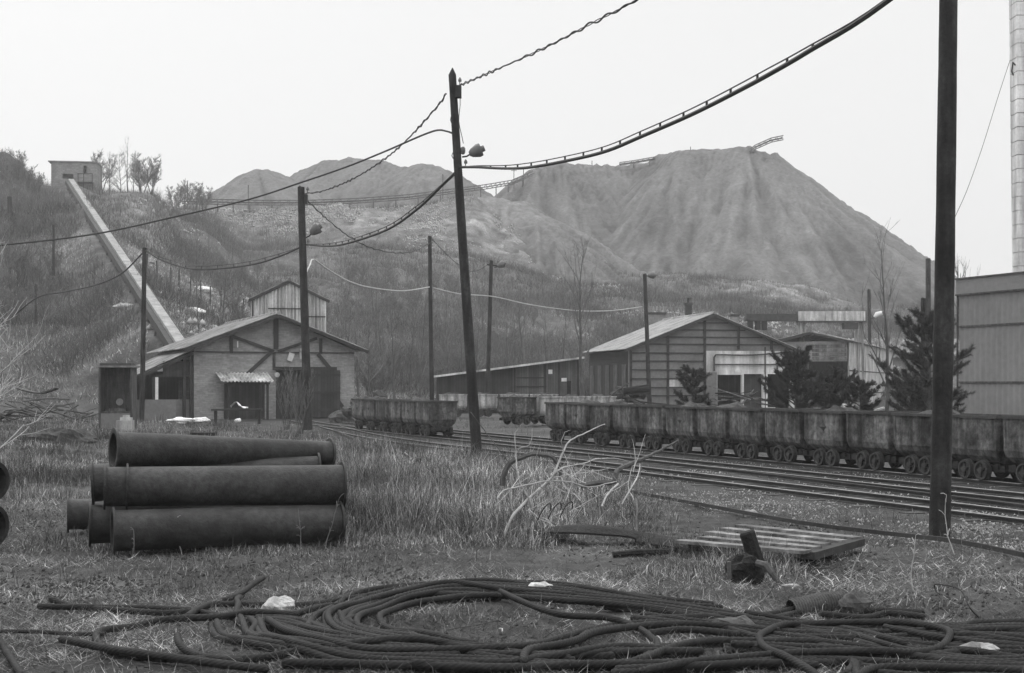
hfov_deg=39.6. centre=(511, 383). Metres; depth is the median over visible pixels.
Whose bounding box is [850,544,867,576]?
dry weed
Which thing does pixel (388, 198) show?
belt conveyor
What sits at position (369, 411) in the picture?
mine cart
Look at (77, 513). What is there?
iron pipe
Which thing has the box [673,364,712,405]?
pine tree
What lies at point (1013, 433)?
mine cart
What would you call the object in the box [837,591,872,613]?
rock
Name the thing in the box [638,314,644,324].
bare tree
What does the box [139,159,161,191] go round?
bare tree
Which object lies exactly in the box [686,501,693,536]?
dry weed
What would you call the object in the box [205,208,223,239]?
bare tree
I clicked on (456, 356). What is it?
bare tree
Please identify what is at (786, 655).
wire rope
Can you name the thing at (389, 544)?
dry weed
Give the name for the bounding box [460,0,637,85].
overhead cable
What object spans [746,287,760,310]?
bare tree
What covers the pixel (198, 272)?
bare tree
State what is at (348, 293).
bare tree
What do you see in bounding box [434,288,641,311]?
overhead cable
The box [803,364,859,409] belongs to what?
pine tree
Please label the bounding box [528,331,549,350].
bare tree
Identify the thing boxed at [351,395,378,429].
mine cart
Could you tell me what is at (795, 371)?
pine tree
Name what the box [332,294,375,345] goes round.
bare tree
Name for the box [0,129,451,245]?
overhead cable
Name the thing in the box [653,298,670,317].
bare tree
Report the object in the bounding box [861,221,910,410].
bare tree
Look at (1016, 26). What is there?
tall chimney
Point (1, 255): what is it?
bare tree
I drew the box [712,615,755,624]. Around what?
rock
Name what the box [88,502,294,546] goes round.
iron pipe
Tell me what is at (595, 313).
bare tree
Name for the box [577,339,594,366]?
bare tree
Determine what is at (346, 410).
scrap pile
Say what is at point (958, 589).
thin wire
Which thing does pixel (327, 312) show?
bare tree
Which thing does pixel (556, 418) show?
mine cart
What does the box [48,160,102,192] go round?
hilltop hut
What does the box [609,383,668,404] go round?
scrap pile
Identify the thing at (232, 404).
white cloth
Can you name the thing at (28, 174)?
bare tree
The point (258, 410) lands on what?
bench
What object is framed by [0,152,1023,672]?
ground
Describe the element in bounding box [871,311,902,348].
bare tree
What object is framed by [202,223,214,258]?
bare tree
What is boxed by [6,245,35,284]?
bare tree
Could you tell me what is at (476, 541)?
dry weed
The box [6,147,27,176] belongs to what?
bare tree
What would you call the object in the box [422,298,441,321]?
bare tree
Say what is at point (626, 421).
mine cart
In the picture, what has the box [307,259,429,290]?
overhead cable
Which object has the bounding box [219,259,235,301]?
bare tree
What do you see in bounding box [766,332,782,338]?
bare tree
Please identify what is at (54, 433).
earth clump
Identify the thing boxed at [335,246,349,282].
bare tree
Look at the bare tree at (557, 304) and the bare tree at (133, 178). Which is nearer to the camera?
the bare tree at (557, 304)
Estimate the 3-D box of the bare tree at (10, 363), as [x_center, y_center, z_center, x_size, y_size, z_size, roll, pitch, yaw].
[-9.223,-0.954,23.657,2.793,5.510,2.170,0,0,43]
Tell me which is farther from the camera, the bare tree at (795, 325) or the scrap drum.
the bare tree at (795, 325)
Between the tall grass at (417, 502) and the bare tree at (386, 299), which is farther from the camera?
the bare tree at (386, 299)
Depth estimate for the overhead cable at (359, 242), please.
61.70 m
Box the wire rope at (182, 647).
[174,632,243,661]
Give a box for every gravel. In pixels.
[252,424,1022,525]
[564,467,1023,549]
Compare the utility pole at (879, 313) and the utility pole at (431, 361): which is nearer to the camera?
the utility pole at (431, 361)
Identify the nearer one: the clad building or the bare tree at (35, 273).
the clad building
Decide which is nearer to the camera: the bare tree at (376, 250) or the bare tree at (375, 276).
the bare tree at (375, 276)
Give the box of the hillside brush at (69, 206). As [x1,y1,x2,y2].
[0,146,955,404]
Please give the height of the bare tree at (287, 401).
2.221 m
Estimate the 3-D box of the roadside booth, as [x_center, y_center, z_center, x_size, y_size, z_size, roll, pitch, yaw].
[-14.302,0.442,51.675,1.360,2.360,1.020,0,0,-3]
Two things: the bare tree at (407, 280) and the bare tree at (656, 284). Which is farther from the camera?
the bare tree at (656, 284)
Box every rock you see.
[112,303,132,311]
[186,307,205,314]
[198,286,212,291]
[260,595,294,610]
[528,581,552,586]
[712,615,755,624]
[744,509,757,516]
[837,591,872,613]
[960,641,999,650]
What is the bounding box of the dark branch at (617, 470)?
[500,440,678,530]
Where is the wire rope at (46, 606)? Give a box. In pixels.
[37,603,190,609]
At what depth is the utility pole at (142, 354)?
63.91 m
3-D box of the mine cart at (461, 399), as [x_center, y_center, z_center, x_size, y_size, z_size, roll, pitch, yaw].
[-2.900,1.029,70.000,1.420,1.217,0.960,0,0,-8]
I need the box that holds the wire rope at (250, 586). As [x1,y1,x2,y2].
[222,575,265,600]
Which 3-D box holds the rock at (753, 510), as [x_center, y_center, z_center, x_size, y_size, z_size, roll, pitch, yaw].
[3.069,1.681,18.230,0.219,0.140,0.169,0,0,0]
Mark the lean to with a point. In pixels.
(162, 394)
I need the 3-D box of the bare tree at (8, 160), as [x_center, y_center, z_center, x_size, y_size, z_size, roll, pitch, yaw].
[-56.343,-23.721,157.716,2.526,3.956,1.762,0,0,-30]
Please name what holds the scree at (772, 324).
on the ground at (484, 232)
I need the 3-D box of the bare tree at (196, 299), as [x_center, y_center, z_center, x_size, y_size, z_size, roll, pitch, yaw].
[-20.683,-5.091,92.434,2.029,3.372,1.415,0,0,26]
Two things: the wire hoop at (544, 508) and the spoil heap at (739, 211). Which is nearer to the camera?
the wire hoop at (544, 508)
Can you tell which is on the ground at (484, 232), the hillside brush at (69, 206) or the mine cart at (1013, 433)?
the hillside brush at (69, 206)
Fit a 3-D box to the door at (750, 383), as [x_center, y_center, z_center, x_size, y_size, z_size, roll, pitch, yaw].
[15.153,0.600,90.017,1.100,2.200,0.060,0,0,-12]
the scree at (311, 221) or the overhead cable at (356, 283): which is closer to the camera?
the overhead cable at (356, 283)
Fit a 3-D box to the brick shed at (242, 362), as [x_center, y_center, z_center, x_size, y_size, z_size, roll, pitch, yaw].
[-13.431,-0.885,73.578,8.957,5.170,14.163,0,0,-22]
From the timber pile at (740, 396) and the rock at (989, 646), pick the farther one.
the timber pile at (740, 396)
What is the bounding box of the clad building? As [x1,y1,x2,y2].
[955,271,1023,414]
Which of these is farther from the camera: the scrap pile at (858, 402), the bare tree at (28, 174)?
the bare tree at (28, 174)
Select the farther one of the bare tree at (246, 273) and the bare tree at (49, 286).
the bare tree at (246, 273)
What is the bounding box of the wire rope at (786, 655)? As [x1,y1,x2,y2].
[638,618,953,672]
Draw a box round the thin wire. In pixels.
[934,583,979,617]
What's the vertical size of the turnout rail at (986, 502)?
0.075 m
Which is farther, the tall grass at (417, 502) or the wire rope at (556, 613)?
the tall grass at (417, 502)
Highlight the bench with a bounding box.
[211,409,262,423]
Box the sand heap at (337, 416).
[328,410,355,422]
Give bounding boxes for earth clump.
[28,428,64,444]
[55,428,97,444]
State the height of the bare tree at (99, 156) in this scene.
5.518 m
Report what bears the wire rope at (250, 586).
on the ground at (484, 232)
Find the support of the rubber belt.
on the ground at (484, 232)
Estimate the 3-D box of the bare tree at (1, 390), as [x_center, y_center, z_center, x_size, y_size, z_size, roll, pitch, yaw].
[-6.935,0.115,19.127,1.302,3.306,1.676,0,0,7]
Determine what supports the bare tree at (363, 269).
on the ground at (484, 232)
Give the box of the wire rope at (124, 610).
[48,596,254,620]
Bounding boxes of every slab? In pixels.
[166,417,193,423]
[193,417,209,423]
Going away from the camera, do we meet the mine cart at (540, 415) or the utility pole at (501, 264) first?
the mine cart at (540, 415)
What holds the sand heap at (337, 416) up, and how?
on the ground at (484, 232)
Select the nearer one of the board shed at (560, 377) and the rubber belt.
the rubber belt
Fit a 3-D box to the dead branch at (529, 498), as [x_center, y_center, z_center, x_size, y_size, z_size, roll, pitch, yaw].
[0.662,1.008,16.056,1.592,1.421,2.609,0,0,15]
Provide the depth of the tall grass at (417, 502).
18.47 m
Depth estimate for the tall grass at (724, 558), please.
13.20 m
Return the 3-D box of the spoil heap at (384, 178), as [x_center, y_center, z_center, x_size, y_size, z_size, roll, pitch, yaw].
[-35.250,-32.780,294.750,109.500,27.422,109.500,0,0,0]
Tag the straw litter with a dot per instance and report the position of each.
(117, 616)
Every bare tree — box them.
[0,153,12,186]
[0,171,48,374]
[0,209,38,283]
[0,215,18,260]
[0,287,28,322]
[0,303,50,448]
[2,236,22,269]
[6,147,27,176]
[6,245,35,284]
[10,245,28,275]
[21,164,37,186]
[24,259,47,285]
[27,275,58,309]
[31,172,46,189]
[31,278,68,334]
[39,245,64,271]
[91,151,116,192]
[102,152,131,190]
[102,153,120,190]
[121,136,130,191]
[128,152,161,191]
[130,156,138,191]
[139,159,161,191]
[165,185,188,210]
[175,180,197,208]
[184,182,204,209]
[185,260,201,284]
[185,280,206,328]
[187,230,206,292]
[194,186,213,211]
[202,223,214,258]
[204,253,247,324]
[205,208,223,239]
[212,270,232,295]
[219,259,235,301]
[222,289,242,319]
[224,237,242,275]
[230,258,247,279]
[231,299,250,319]
[239,267,249,279]
[259,273,281,291]
[266,237,285,269]
[267,264,283,286]
[274,376,301,429]
[281,365,315,433]
[308,283,320,292]
[326,303,330,321]
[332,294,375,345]
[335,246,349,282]
[338,285,351,300]
[345,268,356,284]
[346,265,384,320]
[346,299,362,396]
[347,314,386,396]
[355,260,370,277]
[355,356,383,396]
[360,260,388,352]
[363,288,373,299]
[363,362,401,392]
[364,350,392,376]
[367,234,384,267]
[369,276,396,335]
[370,290,389,390]
[378,344,406,385]
[381,291,403,398]
[383,291,399,312]
[387,291,439,386]
[388,292,406,319]
[403,262,411,281]
[403,281,416,297]
[405,293,433,397]
[408,287,422,303]
[412,272,423,284]
[416,301,436,323]
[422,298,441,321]
[435,283,453,370]
[435,287,458,373]
[439,315,474,371]
[441,271,452,285]
[448,275,458,282]
[449,340,465,371]
[452,306,462,322]
[463,307,508,369]
[474,340,486,358]
[475,289,494,368]
[479,327,512,367]
[491,295,521,366]
[491,329,505,353]
[499,328,518,358]
[507,324,521,339]
[509,287,531,363]
[509,305,523,319]
[511,332,554,364]
[526,304,539,325]
[527,315,560,362]
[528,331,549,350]
[534,292,553,331]
[553,301,561,314]
[554,302,575,358]
[558,233,601,395]
[566,337,585,357]
[568,352,587,384]
[573,305,584,321]
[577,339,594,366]
[579,367,588,395]
[589,304,601,316]
[597,305,608,316]
[605,319,620,336]
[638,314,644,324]
[647,285,658,298]
[650,270,660,304]
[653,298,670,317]
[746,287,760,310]
[755,279,767,303]
[763,324,772,335]
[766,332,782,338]
[791,308,812,333]
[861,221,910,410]
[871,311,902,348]
[880,320,900,348]
[889,311,901,326]
[898,347,912,372]
[954,254,980,358]
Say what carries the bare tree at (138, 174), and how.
on the ground at (484, 232)
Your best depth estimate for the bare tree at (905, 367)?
126.35 m
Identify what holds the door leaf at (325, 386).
in the brick shed at (242, 362)
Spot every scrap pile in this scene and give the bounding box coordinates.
[341,389,386,417]
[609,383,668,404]
[842,393,884,410]
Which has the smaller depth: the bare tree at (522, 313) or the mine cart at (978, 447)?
the mine cart at (978, 447)
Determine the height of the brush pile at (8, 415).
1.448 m
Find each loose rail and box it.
[334,430,359,442]
[380,445,420,461]
[631,490,1023,557]
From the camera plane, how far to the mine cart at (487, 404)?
69.82 m
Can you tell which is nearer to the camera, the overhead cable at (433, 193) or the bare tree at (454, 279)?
the overhead cable at (433, 193)
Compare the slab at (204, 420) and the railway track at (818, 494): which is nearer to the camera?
the railway track at (818, 494)
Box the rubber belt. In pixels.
[511,525,736,553]
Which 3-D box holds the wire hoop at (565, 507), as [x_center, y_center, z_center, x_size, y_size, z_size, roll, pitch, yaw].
[0.605,1.389,15.675,0.195,0.181,0.043,0,0,-42]
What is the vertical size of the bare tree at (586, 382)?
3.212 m
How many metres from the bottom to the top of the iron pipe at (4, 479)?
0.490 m
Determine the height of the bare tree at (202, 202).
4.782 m
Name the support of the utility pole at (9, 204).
on the ground at (484, 232)
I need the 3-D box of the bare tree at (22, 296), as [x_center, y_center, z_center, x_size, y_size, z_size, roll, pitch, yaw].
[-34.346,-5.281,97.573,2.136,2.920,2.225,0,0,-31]
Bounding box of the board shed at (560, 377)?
[434,357,584,412]
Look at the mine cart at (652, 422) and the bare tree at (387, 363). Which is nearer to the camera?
the mine cart at (652, 422)
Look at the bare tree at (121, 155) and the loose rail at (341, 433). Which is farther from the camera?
the bare tree at (121, 155)
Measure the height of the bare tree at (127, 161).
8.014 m
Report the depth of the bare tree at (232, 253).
156.36 m
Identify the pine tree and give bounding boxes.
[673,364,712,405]
[756,344,830,408]
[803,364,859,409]
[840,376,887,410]
[866,306,975,412]
[886,367,931,411]
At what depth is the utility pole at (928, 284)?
47.93 m
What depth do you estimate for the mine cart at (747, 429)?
30.60 m
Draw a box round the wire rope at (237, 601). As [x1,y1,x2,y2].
[233,594,244,618]
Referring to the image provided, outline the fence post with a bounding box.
[178,269,179,290]
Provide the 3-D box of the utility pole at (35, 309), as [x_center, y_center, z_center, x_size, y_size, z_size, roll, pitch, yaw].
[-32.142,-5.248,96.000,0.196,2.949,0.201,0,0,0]
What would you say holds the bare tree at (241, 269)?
on the ground at (484, 232)
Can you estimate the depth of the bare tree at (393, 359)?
91.96 m
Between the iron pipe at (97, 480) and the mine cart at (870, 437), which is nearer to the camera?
the iron pipe at (97, 480)
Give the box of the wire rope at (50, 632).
[0,629,105,635]
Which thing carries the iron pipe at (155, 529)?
on the ground at (484, 232)
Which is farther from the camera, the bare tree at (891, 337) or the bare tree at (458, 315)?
the bare tree at (458, 315)
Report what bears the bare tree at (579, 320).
on the ground at (484, 232)
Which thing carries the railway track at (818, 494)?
on the ground at (484, 232)
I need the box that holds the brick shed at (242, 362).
[146,311,368,419]
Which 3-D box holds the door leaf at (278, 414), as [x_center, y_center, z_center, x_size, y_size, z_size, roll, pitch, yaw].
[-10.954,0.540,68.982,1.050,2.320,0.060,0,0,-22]
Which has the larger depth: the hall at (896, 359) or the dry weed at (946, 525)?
the hall at (896, 359)
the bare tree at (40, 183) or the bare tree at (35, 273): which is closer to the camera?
the bare tree at (35, 273)
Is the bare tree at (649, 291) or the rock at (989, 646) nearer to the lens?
the rock at (989, 646)
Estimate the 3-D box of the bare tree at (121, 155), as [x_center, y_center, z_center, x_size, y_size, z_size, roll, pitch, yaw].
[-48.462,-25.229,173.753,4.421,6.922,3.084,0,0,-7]
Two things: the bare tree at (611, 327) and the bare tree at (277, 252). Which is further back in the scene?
the bare tree at (277, 252)
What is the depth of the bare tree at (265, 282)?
147.33 m
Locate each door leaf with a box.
[276,371,296,418]
[311,370,339,417]
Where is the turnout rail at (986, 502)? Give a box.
[668,462,1023,509]
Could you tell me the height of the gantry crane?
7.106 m
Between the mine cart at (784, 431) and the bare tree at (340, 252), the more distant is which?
the bare tree at (340, 252)
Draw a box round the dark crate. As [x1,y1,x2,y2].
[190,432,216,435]
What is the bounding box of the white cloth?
[230,401,247,408]
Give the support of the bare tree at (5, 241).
on the ground at (484, 232)
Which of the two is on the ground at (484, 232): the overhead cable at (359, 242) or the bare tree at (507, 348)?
the bare tree at (507, 348)
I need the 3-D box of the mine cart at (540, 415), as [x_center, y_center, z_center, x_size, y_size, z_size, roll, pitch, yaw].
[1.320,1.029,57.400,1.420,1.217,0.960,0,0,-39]
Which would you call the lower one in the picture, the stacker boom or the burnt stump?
the burnt stump
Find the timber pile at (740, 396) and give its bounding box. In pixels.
[703,386,774,406]
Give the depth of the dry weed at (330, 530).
14.71 m
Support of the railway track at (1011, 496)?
on the ground at (484, 232)
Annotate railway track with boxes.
[284,420,1023,503]
[313,426,1023,529]
[341,422,1023,488]
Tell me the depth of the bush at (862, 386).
43.84 m
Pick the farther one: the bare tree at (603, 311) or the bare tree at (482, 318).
the bare tree at (603, 311)
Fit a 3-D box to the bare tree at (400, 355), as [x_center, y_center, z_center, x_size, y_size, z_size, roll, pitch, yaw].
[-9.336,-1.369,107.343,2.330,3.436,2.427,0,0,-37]
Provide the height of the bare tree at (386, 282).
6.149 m
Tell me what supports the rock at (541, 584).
on the ground at (484, 232)
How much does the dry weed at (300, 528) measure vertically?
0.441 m
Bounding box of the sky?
[0,0,1012,277]
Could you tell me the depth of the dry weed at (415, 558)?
12.37 m
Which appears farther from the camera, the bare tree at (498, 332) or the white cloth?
the bare tree at (498, 332)
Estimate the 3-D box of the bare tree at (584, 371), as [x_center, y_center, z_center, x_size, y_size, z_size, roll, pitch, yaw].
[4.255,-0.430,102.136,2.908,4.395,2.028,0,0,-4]
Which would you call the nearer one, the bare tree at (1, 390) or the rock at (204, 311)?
the bare tree at (1, 390)
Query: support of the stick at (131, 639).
on the ground at (484, 232)
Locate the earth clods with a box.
[0,503,1023,672]
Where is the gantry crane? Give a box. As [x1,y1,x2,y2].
[744,311,865,403]
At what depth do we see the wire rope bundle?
9.17 m
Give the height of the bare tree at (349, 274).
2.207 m
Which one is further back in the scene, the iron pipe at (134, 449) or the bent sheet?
the bent sheet
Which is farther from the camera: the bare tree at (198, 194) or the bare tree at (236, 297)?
the bare tree at (198, 194)
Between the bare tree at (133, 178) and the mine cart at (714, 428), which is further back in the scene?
the bare tree at (133, 178)
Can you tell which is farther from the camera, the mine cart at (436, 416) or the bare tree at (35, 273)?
the bare tree at (35, 273)
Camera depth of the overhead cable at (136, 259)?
69.05 m
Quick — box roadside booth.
[96,363,139,428]
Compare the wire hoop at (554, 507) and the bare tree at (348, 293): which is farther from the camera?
the bare tree at (348, 293)
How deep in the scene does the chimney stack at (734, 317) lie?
104.00 m
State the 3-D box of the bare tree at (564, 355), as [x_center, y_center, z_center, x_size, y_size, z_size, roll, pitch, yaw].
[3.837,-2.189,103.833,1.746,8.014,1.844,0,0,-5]
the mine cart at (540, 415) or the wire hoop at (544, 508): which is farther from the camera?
the mine cart at (540, 415)
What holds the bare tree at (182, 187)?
on the ground at (484, 232)
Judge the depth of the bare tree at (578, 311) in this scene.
167.46 m
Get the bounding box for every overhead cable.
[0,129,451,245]
[0,253,141,325]
[145,247,298,269]
[305,172,453,246]
[306,93,446,193]
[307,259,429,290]
[308,201,429,253]
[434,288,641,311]
[459,0,892,169]
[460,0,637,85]
[955,61,1009,216]
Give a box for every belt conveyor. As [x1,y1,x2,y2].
[182,171,533,211]
[619,156,654,167]
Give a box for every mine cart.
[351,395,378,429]
[363,396,390,430]
[375,399,410,431]
[387,400,418,433]
[400,397,441,434]
[415,401,457,436]
[439,392,467,416]
[478,392,497,416]
[497,394,536,424]
[500,392,528,396]
[530,392,558,396]
[531,394,564,423]
[544,402,587,441]
[554,394,590,401]
[565,399,610,443]
[587,399,628,445]
[590,394,616,402]
[612,404,659,447]
[637,405,681,449]
[665,401,716,452]
[696,402,762,455]
[728,408,780,458]
[763,408,825,462]
[803,405,867,466]
[844,411,920,470]
[891,409,977,474]
[952,414,1017,479]
[1001,415,1023,483]
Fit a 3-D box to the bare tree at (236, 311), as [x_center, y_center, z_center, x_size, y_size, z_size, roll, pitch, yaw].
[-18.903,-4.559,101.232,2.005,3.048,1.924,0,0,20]
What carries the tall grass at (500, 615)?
on the ground at (484, 232)
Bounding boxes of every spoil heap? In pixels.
[180,169,328,210]
[290,157,493,207]
[435,196,647,284]
[494,146,956,308]
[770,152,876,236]
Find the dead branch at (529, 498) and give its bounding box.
[470,412,651,543]
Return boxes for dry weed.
[296,510,304,548]
[325,493,343,546]
[384,535,396,556]
[411,538,419,576]
[475,517,480,561]
[646,501,664,534]
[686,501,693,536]
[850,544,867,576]
[909,533,920,590]
[939,493,954,553]
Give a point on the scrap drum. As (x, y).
(637, 389)
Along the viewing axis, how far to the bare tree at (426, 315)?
142.42 m
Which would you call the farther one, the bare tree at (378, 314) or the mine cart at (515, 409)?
the bare tree at (378, 314)
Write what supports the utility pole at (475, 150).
on the ground at (484, 232)
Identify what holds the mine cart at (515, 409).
on the ground at (484, 232)
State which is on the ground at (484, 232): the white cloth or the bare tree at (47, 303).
the bare tree at (47, 303)
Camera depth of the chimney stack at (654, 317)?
104.00 m
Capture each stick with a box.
[59,615,88,626]
[103,638,159,642]
[445,619,497,629]
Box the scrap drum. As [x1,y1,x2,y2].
[622,384,650,394]
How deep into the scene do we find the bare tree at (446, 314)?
117.91 m
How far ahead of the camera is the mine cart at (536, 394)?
70.27 m
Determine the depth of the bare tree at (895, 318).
173.58 m
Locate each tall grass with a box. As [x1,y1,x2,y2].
[0,409,407,520]
[2,542,1023,672]
[21,529,410,569]
[306,426,677,551]
[589,523,835,584]
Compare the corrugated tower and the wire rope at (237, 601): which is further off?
the corrugated tower
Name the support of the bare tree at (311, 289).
on the ground at (484, 232)
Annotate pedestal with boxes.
[116,415,134,431]
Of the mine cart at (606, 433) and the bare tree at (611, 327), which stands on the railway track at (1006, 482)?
the mine cart at (606, 433)
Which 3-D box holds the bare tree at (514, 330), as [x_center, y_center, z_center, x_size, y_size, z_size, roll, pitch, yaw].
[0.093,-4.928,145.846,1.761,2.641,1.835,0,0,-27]
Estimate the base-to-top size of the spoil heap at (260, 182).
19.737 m
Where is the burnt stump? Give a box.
[724,529,776,584]
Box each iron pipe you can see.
[0,462,9,498]
[0,506,8,543]
[67,496,102,532]
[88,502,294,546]
[90,453,321,504]
[103,462,346,509]
[108,428,335,466]
[110,501,345,554]
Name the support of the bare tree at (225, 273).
on the ground at (484, 232)
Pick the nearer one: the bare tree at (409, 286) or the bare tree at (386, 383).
the bare tree at (386, 383)
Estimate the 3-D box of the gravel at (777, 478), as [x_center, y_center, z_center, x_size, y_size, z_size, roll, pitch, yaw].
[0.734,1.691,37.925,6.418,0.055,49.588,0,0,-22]
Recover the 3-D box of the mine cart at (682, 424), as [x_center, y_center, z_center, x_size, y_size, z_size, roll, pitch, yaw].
[4.345,1.029,33.526,0.965,1.230,1.420,0,0,-24]
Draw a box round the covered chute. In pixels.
[65,179,184,345]
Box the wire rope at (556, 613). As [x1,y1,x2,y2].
[487,588,660,672]
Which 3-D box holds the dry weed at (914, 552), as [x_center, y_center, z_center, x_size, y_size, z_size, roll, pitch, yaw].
[3.293,1.468,11.596,0.100,0.506,0.117,0,0,27]
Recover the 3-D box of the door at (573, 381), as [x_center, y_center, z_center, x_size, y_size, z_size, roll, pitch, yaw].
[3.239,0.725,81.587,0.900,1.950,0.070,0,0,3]
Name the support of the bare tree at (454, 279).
on the ground at (484, 232)
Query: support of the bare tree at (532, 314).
on the ground at (484, 232)
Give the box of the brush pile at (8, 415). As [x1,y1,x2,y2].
[0,397,98,422]
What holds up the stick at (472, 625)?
on the ground at (484, 232)
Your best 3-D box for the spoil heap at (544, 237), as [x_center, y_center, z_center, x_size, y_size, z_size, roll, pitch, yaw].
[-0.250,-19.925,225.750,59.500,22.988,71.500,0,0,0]
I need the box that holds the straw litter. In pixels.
[0,461,1023,672]
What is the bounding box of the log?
[612,548,672,557]
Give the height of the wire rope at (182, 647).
0.084 m
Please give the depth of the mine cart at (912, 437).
25.51 m
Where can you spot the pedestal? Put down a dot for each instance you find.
(125, 421)
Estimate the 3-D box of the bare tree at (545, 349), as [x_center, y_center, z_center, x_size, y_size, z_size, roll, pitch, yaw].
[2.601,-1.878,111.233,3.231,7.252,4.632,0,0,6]
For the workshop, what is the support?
on the ground at (484, 232)
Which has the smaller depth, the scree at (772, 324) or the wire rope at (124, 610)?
the wire rope at (124, 610)
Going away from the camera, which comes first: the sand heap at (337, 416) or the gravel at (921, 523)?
the gravel at (921, 523)
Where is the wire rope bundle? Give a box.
[489,583,1023,672]
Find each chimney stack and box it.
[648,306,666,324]
[684,295,692,314]
[730,314,739,322]
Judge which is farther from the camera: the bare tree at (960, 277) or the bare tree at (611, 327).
the bare tree at (611, 327)
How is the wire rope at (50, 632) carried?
on the ground at (484, 232)
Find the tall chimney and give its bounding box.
[1009,0,1023,271]
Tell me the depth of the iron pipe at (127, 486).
14.60 m
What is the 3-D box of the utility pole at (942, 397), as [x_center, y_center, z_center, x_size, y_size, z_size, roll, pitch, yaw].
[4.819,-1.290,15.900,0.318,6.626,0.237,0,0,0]
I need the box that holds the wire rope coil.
[58,577,780,672]
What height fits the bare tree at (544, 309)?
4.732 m
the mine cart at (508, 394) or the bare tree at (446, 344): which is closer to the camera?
the mine cart at (508, 394)
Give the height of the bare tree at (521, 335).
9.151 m
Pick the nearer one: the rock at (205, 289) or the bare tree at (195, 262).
the bare tree at (195, 262)
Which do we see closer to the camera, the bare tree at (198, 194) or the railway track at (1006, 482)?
the railway track at (1006, 482)
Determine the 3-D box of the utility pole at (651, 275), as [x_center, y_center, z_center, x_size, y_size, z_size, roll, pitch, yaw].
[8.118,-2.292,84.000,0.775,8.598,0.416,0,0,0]
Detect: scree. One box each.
[137,195,257,334]
[180,195,560,278]
[577,283,955,368]
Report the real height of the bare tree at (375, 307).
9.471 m
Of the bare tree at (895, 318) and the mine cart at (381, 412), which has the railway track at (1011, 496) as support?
the mine cart at (381, 412)
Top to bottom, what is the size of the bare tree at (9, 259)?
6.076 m
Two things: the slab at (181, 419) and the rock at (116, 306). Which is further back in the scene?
the rock at (116, 306)
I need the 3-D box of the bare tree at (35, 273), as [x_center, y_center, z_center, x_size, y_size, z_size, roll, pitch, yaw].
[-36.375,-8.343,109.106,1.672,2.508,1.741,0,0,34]
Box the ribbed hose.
[786,590,844,616]
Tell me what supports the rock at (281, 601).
on the ground at (484, 232)
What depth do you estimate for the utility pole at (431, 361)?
71.91 m
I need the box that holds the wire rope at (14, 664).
[0,635,24,672]
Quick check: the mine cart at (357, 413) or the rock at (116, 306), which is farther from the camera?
the rock at (116, 306)
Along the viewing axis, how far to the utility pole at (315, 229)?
51.88 m
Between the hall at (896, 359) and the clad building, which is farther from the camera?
the hall at (896, 359)
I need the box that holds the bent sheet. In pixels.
[15,387,58,393]
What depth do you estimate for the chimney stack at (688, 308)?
104.00 m
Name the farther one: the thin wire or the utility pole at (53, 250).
the utility pole at (53, 250)
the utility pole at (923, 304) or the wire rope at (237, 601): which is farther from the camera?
the utility pole at (923, 304)
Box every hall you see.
[777,330,892,403]
[848,338,955,367]
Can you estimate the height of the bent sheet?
0.269 m
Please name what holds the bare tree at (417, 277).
on the ground at (484, 232)
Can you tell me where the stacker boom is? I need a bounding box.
[749,135,782,152]
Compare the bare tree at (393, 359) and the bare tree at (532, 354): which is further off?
the bare tree at (532, 354)
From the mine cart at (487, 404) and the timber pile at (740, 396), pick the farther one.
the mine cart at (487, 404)
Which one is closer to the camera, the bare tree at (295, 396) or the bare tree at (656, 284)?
the bare tree at (295, 396)
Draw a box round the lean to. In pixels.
[136,349,193,419]
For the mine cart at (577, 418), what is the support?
on the railway track at (1006, 482)
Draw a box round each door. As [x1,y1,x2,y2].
[561,379,575,395]
[744,376,759,406]
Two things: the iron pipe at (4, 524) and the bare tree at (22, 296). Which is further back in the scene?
the bare tree at (22, 296)
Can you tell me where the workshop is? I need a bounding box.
[583,311,801,407]
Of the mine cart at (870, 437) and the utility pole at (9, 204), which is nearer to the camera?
the mine cart at (870, 437)
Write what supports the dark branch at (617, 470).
on the ground at (484, 232)
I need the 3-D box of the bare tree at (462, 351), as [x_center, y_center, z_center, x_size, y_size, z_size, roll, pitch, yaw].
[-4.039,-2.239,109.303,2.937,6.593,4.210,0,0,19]
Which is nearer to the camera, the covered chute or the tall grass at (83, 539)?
the tall grass at (83, 539)
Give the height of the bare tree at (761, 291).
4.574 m
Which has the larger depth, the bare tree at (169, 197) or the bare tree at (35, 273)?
the bare tree at (169, 197)
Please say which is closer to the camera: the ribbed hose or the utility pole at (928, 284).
the ribbed hose
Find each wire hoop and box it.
[537,503,551,519]
[548,502,561,518]
[559,501,572,517]
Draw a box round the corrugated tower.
[247,278,329,331]
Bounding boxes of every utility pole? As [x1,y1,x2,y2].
[7,196,12,220]
[34,284,36,323]
[52,224,54,280]
[139,246,147,421]
[298,185,322,429]
[428,236,434,399]
[449,68,484,455]
[485,259,505,392]
[643,272,655,403]
[867,289,882,345]
[921,297,925,395]
[926,258,930,370]
[929,0,957,537]
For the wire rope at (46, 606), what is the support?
on the ground at (484, 232)
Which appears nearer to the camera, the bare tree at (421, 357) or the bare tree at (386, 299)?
the bare tree at (421, 357)
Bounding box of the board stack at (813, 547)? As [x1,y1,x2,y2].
[674,524,864,565]

